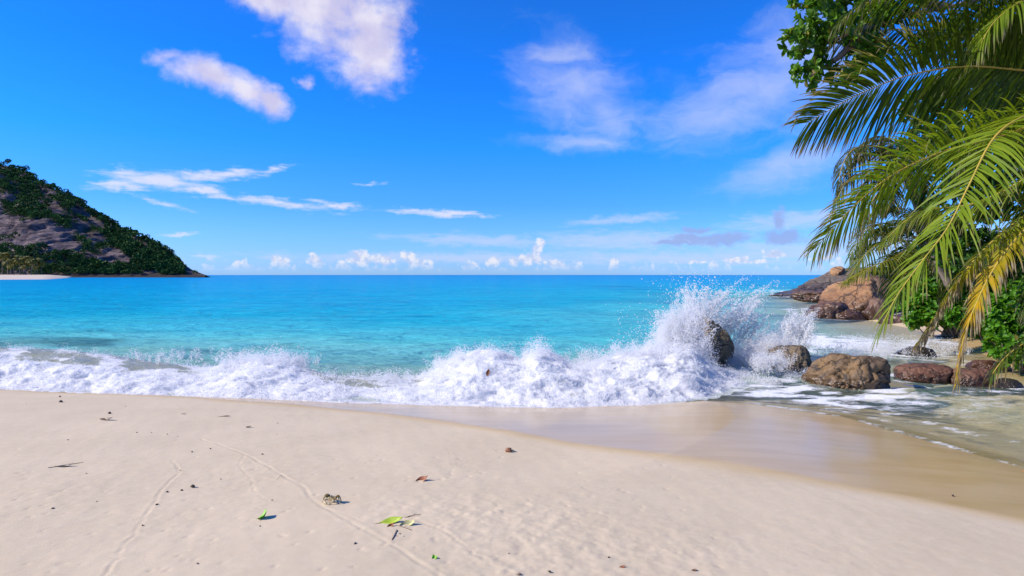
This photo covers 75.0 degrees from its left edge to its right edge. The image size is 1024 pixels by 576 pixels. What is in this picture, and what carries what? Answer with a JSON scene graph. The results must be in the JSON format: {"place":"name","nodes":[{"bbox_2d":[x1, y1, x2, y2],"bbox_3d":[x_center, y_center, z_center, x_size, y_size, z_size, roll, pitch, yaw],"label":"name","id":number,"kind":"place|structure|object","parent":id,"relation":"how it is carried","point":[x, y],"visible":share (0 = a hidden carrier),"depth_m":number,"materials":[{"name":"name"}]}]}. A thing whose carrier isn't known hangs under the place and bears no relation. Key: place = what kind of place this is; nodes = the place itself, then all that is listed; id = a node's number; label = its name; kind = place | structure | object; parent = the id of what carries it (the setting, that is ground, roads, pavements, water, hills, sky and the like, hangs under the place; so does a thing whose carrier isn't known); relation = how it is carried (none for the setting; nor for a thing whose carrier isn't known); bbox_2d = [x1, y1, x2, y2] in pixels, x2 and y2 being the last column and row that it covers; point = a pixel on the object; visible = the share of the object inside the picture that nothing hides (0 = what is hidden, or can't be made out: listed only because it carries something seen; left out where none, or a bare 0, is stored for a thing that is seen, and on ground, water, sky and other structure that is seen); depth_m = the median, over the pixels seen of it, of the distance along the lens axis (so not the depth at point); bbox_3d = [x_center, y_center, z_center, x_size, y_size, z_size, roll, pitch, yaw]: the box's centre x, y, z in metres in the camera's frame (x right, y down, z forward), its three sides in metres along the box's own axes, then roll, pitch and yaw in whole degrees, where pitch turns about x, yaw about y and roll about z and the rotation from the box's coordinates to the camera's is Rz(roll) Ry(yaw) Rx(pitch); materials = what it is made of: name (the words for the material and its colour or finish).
{"place":"outdoors","nodes":[
{"label":"outdoors","id":0,"kind":"place"},
{"bbox_2d":[0,275,73,279],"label":"beach","id":1,"kind":"structure","parent":0,"point":[12,277],"depth_m":345.01,"materials":[{"name":"white sand"}]},
{"bbox_2d":[0,252,10,274],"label":"coconut palm","id":2,"kind":"object","parent":1,"relation":"on","point":[4,256],"visible":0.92,"depth_m":451.50,"materials":[{"name":"green plant"}]},
{"bbox_2d":[0,259,14,274],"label":"coconut palm","id":3,"kind":"object","parent":1,"relation":"on","point":[7,261],"visible":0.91,"depth_m":447.02,"materials":[{"name":"green plant"}]},
{"bbox_2d":[7,255,20,274],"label":"coconut palm","id":4,"kind":"object","parent":1,"relation":"on","point":[11,256],"visible":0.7,"depth_m":453.96,"materials":[{"name":"green plant"}]},
{"bbox_2d":[13,258,24,274],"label":"coconut palm","id":5,"kind":"object","parent":1,"relation":"on","point":[19,261],"visible":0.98,"depth_m":449.38,"materials":[{"name":"green plant"}]},
{"bbox_2d":[19,256,31,274],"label":"coconut palm","id":6,"kind":"object","parent":1,"relation":"on","point":[27,257],"visible":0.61,"depth_m":454.61,"materials":[{"name":"green plant"}]},
{"bbox_2d":[24,259,36,274],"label":"coconut palm","id":7,"kind":"object","parent":1,"relation":"on","point":[31,262],"visible":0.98,"depth_m":450.53,"materials":[{"name":"green plant"}]},
{"bbox_2d":[30,258,43,274],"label":"coconut palm","id":8,"kind":"object","parent":1,"relation":"on","point":[39,260],"visible":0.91,"depth_m":454.67,"materials":[{"name":"green plant"}]},
{"bbox_2d":[37,261,46,274],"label":"coconut palm","id":9,"kind":"object","parent":1,"relation":"on","point":[41,265],"visible":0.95,"depth_m":457.04,"materials":[{"name":"green plant"}]},
{"bbox_2d":[0,166,209,277],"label":"hill","id":10,"kind":"structure","parent":0,"point":[49,232],"depth_m":529.40,"materials":[{"name":"grey stone"}]},
{"bbox_2d":[3,158,11,163],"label":"hill tree","id":11,"kind":"object","parent":10,"relation":"on","point":[7,160],"visible":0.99,"depth_m":651.59,"materials":[{"name":"green plant"}]},
{"bbox_2d":[19,165,29,169],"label":"hill tree","id":12,"kind":"object","parent":10,"relation":"on","point":[23,167],"visible":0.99,"depth_m":642.25,"materials":[{"name":"green plant"}]},
{"bbox_2d":[0,161,197,274],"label":"hillside forest","id":13,"kind":"object","parent":10,"relation":"on","point":[159,257],"visible":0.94,"depth_m":522.50,"materials":[{"name":"green plant"}]},
{"bbox_2d":[136,234,150,239],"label":"hill tree","id":14,"kind":"object","parent":10,"relation":"on","point":[140,237],"visible":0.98,"depth_m":539.11,"materials":[{"name":"green plant"}]},
{"bbox_2d":[165,246,174,252],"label":"hill tree","id":15,"kind":"object","parent":10,"relation":"on","point":[169,249],"visible":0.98,"depth_m":515.56,"materials":[{"name":"green plant"}]},
{"bbox_2d":[0,275,1020,448],"bbox_3d":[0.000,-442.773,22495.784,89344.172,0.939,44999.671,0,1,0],"label":"sea","id":16,"kind":"structure","parent":0,"point":[351,324],"depth_m":30.84,"materials":[{"name":"liquid"}]},
{"bbox_2d":[0,342,778,407],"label":"breaking wave","id":17,"kind":"object","parent":16,"relation":"on","point":[89,379],"visible":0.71,"depth_m":10.91,"materials":[{"name":"white liquid"}]},
{"bbox_2d":[0,260,977,407],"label":"sea spray","id":18,"kind":"object","parent":16,"relation":"on","point":[674,330],"visible":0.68,"depth_m":12.00,"materials":[{"name":"white liquid"}]},
{"bbox_2d":[0,0,1022,274],"label":"sky","id":19,"kind":"structure","parent":0,"point":[244,137],"materials":[{"name":"blue"}]},
{"bbox_2d":[0,296,1023,575],"bbox_3d":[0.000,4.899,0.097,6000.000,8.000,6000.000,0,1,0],"label":"sand beach","id":20,"kind":"structure","parent":0,"point":[736,484],"depth_m":5.12,"materials":[{"name":"beige sand"}]},
{"bbox_2d":[257,509,266,518],"bbox_3d":[-1.605,1.457,4.287,0.047,0.054,0.099,0,1,0],"label":"fallen leaf","id":21,"kind":"object","parent":20,"relation":"on","point":[263,514],"visible":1,"depth_m":4.30,"materials":[{"name":"green plant"}]},
{"bbox_2d":[322,493,341,504],"bbox_3d":[-1.245,1.452,4.589,0.145,0.063,0.103,0,1,20],"label":"crab","id":22,"kind":"object","parent":20,"relation":"on","point":[329,497],"visible":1,"depth_m":4.58,"materials":[{"name":"beige"}]},
{"bbox_2d":[374,517,401,523],"bbox_3d":[-0.777,1.464,4.201,0.175,0.043,0.052,0,1,0],"label":"fallen leaf","id":23,"kind":"object","parent":20,"relation":"on","point":[389,520],"visible":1,"depth_m":4.21,"materials":[{"name":"green plant"}]},
{"bbox_2d":[399,519,415,525],"bbox_3d":[-0.651,1.464,4.156,0.098,0.043,0.044,0,1,0],"label":"fallen leaf","id":24,"kind":"object","parent":20,"relation":"on","point":[410,522],"visible":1,"depth_m":4.17,"materials":[{"name":"plant"}]},
{"bbox_2d":[416,475,427,480],"bbox_3d":[-0.703,1.464,5.121,0.108,0.053,0.053,0,1,0],"label":"fallen leaf","id":25,"kind":"object","parent":20,"relation":"on","point":[423,478],"visible":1,"depth_m":5.14,"materials":[{"name":"orange plant"}]},
{"bbox_2d":[693,315,734,366],"bbox_3d":[3.940,1.312,13.719,1.217,1.545,0.888,1,1,30],"label":"boulder","id":26,"kind":"object","parent":20,"relation":"on","point":[724,341],"visible":0.21,"depth_m":13.34,"materials":[{"name":"grey stone"}]},
{"bbox_2d":[766,345,811,387],"bbox_3d":[5.436,1.585,13.150,1.000,0.949,0.973,0,1,0],"label":"boulder","id":27,"kind":"object","parent":20,"relation":"on","point":[804,361],"visible":0.4,"depth_m":12.88,"materials":[{"name":"grey stone"}]},
{"bbox_2d":[789,290,822,302],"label":"boulder","id":28,"kind":"object","parent":20,"relation":"on","point":[810,296],"visible":0.49,"depth_m":46.44,"materials":[{"name":"brown stone"}]},
{"bbox_2d":[804,302,839,322],"bbox_3d":[13.766,1.124,29.179,1.651,1.034,1.587,0,1,0],"label":"boulder","id":29,"kind":"object","parent":20,"relation":"on","point":[826,314],"visible":0.65,"depth_m":28.69,"materials":[{"name":"stone"}]},
{"bbox_2d":[771,267,890,298],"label":"headland ledge","id":30,"kind":"object","parent":20,"relation":"on","point":[822,282],"visible":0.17,"depth_m":60.00,"materials":[{"name":"grey stone"}]},
{"bbox_2d":[830,266,844,275],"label":"boulder","id":31,"kind":"object","parent":30,"relation":"on","point":[837,270],"visible":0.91,"depth_m":60.16,"materials":[{"name":"beige stone"}]},
{"bbox_2d":[825,301,848,313],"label":"boulder","id":32,"kind":"object","parent":20,"relation":"on","point":[842,307],"visible":0.5,"depth_m":28.62,"materials":[{"name":"brown stone"}]},
{"bbox_2d":[800,353,890,406],"bbox_3d":[5.722,1.620,11.378,1.346,1.050,1.250,0,1,0],"label":"boulder","id":33,"kind":"object","parent":20,"relation":"on","point":[843,375],"visible":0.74,"depth_m":11.02,"materials":[{"name":"brown stone"}]},
{"bbox_2d":[835,309,867,321],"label":"boulder","id":34,"kind":"object","parent":20,"relation":"on","point":[850,315],"visible":0.69,"depth_m":28.16,"materials":[{"name":"brown stone"}]},
{"bbox_2d":[818,277,894,312],"bbox_3d":[15.867,0.942,30.653,3.287,2.921,3.412,0,1,0],"label":"headland boulder","id":35,"kind":"object","parent":20,"relation":"on","point":[858,297],"visible":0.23,"depth_m":30.00,"materials":[{"name":"orange stone"}]},
{"bbox_2d":[863,297,891,319],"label":"boulder","id":36,"kind":"object","parent":20,"relation":"on","point":[871,310],"visible":0.48,"depth_m":27.95,"materials":[{"name":"brown stone"}]},
{"bbox_2d":[777,0,980,92],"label":"broadleaf tree","id":37,"kind":"object","parent":20,"relation":"on","point":[808,32],"visible":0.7,"depth_m":9.43,"materials":[{"name":"green plant"}]},
{"bbox_2d":[866,275,899,311],"bbox_3d":[16.876,0.410,30.621,1.799,2.035,1.612,0,1,0],"label":"boulder","id":38,"kind":"object","parent":20,"relation":"on","point":[877,283],"visible":0.1,"depth_m":29.98,"materials":[{"name":"stone"}]},
{"bbox_2d":[877,314,904,323],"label":"boulder","id":39,"kind":"object","parent":20,"relation":"on","point":[898,319],"visible":0.14,"depth_m":25.80,"materials":[{"name":"stone"}]},
{"bbox_2d":[870,252,912,281],"bbox_3d":[24.170,-0.594,36.483,11.970,3.200,7.532,0,1,0],"label":"beach bush","id":40,"kind":"object","parent":20,"relation":"on","point":[884,271],"visible":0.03,"depth_m":38.88,"materials":[{"name":"green plant"}]},
{"bbox_2d":[780,0,1023,325],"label":"coconut palm","id":41,"kind":"object","parent":20,"relation":"on","point":[988,53],"visible":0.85,"depth_m":8.33,"materials":[{"name":"green plant"}]},
{"bbox_2d":[836,206,969,311],"bbox_3d":[10.766,-0.157,17.069,5.885,3.936,3.427,0,1,0],"label":"coconut palm","id":42,"kind":"object","parent":20,"relation":"on","point":[866,249],"visible":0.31,"depth_m":16.44,"materials":[{"name":"green plant"}]},
{"bbox_2d":[798,87,1023,396],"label":"coconut palm","id":43,"kind":"object","parent":20,"relation":"on","point":[1012,233],"visible":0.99,"depth_m":7.26,"materials":[{"name":"green plant"}]},
{"bbox_2d":[830,132,994,343],"bbox_3d":[9.328,-0.742,15.142,4.725,5.570,2.675,-1,1,-39],"label":"coconut palm","id":44,"kind":"object","parent":20,"relation":"on","point":[858,159],"visible":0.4,"depth_m":14.56,"materials":[{"name":"green plant"}]},
{"bbox_2d":[894,346,936,362],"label":"boulder","id":45,"kind":"object","parent":20,"relation":"on","point":[925,351],"visible":0.68,"depth_m":15.35,"materials":[{"name":"grey stone"}]},
{"bbox_2d":[892,363,952,392],"bbox_3d":[7.441,1.643,12.101,1.024,0.540,0.992,0,1,0],"label":"boulder","id":46,"kind":"object","parent":20,"relation":"on","point":[929,375],"visible":0.91,"depth_m":11.80,"materials":[{"name":"brown stone"}]},
{"bbox_2d":[896,252,961,337],"bbox_3d":[13.466,0.175,20.526,3.710,2.639,2.676,0,1,0],"label":"beach bush","id":47,"kind":"object","parent":20,"relation":"on","point":[920,313],"visible":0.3,"depth_m":19.84,"materials":[{"name":"green plant"}]},
{"bbox_2d":[889,62,1023,289],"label":"broadleaf tree","id":48,"kind":"object","parent":20,"relation":"on","point":[983,232],"visible":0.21,"depth_m":13.65,"materials":[{"name":"green plant"}]},
{"bbox_2d":[949,368,993,394],"bbox_3d":[8.045,1.662,11.723,0.798,0.537,0.807,0,1,0],"label":"boulder","id":49,"kind":"object","parent":20,"relation":"on","point":[972,379],"visible":0.81,"depth_m":11.43,"materials":[{"name":"brown stone"}]},
{"bbox_2d":[942,260,1020,359],"bbox_3d":[10.372,0.435,14.542,1.887,2.364,1.448,0,1,-18],"label":"beach bush","id":50,"kind":"object","parent":20,"relation":"on","point":[954,317],"visible":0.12,"depth_m":14.49,"materials":[{"name":"green plant"}]},
{"bbox_2d":[942,246,1023,295],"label":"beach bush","id":51,"kind":"object","parent":20,"relation":"on","point":[1008,257],"depth_m":18.00,"materials":[{"name":"green plant"}]},
{"bbox_2d":[964,360,1011,372],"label":"boulder","id":52,"kind":"object","parent":20,"relation":"on","point":[979,364],"visible":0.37,"depth_m":13.42,"materials":[{"name":"brown stone"}]},
{"bbox_2d":[981,268,1023,371],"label":"beach bush","id":53,"kind":"object","parent":20,"relation":"on","point":[1004,329],"visible":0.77,"depth_m":12.83,"materials":[{"name":"green plant"}]},
{"bbox_2d":[992,378,1023,394],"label":"boulder","id":54,"kind":"object","parent":20,"relation":"on","point":[1007,385],"visible":0.74,"depth_m":11.28,"materials":[{"name":"grey stone"}]}
]}

